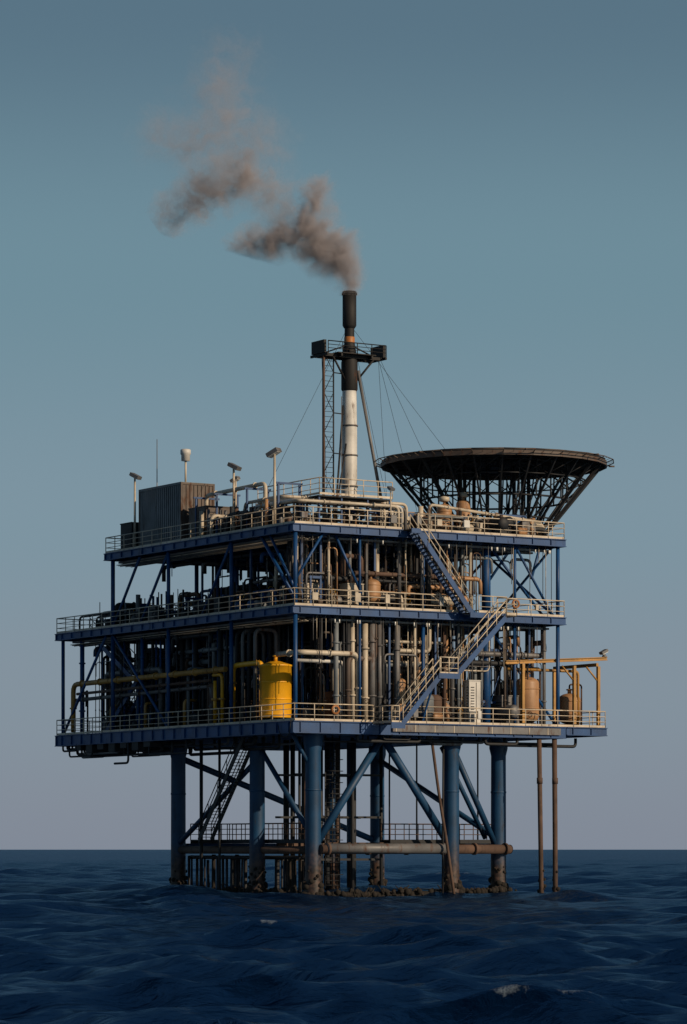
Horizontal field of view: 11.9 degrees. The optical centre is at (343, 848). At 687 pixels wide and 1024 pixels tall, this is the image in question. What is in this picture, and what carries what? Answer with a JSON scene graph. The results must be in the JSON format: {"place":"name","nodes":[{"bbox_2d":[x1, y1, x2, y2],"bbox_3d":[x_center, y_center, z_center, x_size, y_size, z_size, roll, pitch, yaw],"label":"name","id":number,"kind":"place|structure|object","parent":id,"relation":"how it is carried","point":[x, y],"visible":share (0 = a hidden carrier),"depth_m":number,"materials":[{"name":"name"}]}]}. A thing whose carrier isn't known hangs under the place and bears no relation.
{"place":"outdoors","nodes":[
{"label":"outdoors","id":0,"kind":"place"},
{"bbox_2d":[180,449,190,481],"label":"radar dome","id":1,"kind":"structure","parent":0,"point":[185,455],"depth_m":224.43,"materials":[{"name":"beige paint"}]},
{"bbox_2d":[323,572,335,592],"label":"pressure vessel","id":2,"kind":"object","parent":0,"point":[333,583],"visible":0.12,"depth_m":213.18,"materials":[{"name":"metal"}]},
{"bbox_2d":[0,850,686,1023],"bbox_3d":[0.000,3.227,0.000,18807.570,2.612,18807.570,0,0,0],"label":"sea","id":3,"kind":"structure","parent":0,"point":[125,937],"depth_m":98.45,"materials":[{"name":"liquid"}]},
{"bbox_2d":[55,477,607,896],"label":"oil platform","id":4,"kind":"structure","parent":3,"relation":"in","point":[371,671],"depth_m":216.77,"materials":[{"name":"blue metal"}]},
{"bbox_2d":[129,472,141,546],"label":"floodlight","id":5,"kind":"object","parent":4,"relation":"on","point":[135,476],"visible":1,"depth_m":226.35,"materials":[{"name":"grey metal"}]},
{"bbox_2d":[139,482,214,545],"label":"shipping container","id":6,"kind":"object","parent":4,"relation":"on","point":[166,505],"visible":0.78,"depth_m":224.10,"materials":[{"name":"metal"}]},
{"bbox_2d":[227,462,241,530],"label":"floodlight","id":7,"kind":"object","parent":4,"relation":"on","point":[233,466],"visible":0.82,"depth_m":216.43,"materials":[{"name":"grey metal"}]},
{"bbox_2d":[230,476,240,506],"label":"floodlight","id":8,"kind":"object","parent":4,"relation":"on","point":[237,478],"visible":0.46,"depth_m":218.61,"materials":[{"name":"grey metal"}]},
{"bbox_2d":[266,447,281,523],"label":"floodlight","id":9,"kind":"object","parent":4,"relation":"on","point":[273,452],"visible":1,"depth_m":210.40,"materials":[{"name":"grey metal"}]},
{"bbox_2d":[252,655,298,722],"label":"storage tank","id":10,"kind":"object","parent":4,"relation":"on","point":[275,681],"visible":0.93,"depth_m":211.67,"materials":[{"name":"yellow metal"}]},
{"bbox_2d":[267,290,444,524],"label":"exhaust stack","id":11,"kind":"object","parent":4,"relation":"on","point":[350,358],"visible":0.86,"depth_m":220.81,"materials":[{"name":"grey metal"}]},
{"bbox_2d":[387,486,394,525],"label":"floodlight","id":12,"kind":"object","parent":4,"relation":"on","point":[390,488],"visible":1,"depth_m":212.26,"materials":[{"name":"grey metal"}]},
{"bbox_2d":[436,496,451,528],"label":"pressure vessel","id":13,"kind":"object","parent":4,"relation":"on","point":[444,499],"visible":0.47,"depth_m":219.10,"materials":[{"name":"metal"}]},
{"bbox_2d":[456,492,470,525],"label":"pressure vessel","id":14,"kind":"object","parent":4,"relation":"on","point":[464,503],"visible":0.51,"depth_m":219.32,"materials":[{"name":"metal"}]},
{"bbox_2d":[376,447,614,579],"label":"helideck","id":15,"kind":"object","parent":4,"relation":"on","point":[513,465],"visible":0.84,"depth_m":221.43,"materials":[{"name":"black metal"}]},
{"bbox_2d":[517,667,540,723],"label":"pressure vessel","id":16,"kind":"object","parent":4,"relation":"on","point":[532,691],"visible":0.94,"depth_m":218.49,"materials":[{"name":"metal"}]},
{"bbox_2d":[560,684,581,724],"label":"pressure vessel","id":17,"kind":"object","parent":4,"relation":"on","point":[565,701],"visible":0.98,"depth_m":220.75,"materials":[{"name":"metal"}]},
{"bbox_2d":[599,649,607,656],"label":"floodlight","id":18,"kind":"object","parent":4,"relation":"on","point":[603,652],"visible":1,"depth_m":221.38,"materials":[{"name":"grey metal"}]},
{"bbox_2d":[0,0,686,849],"label":"sky","id":19,"kind":"structure","parent":0,"point":[192,192],"materials":[{"name":"blue"}]},
{"bbox_2d":[404,565,410,591],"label":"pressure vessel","id":20,"kind":"object","parent":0,"point":[409,571],"visible":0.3,"depth_m":215.82,"materials":[{"name":"metal"}]}
]}

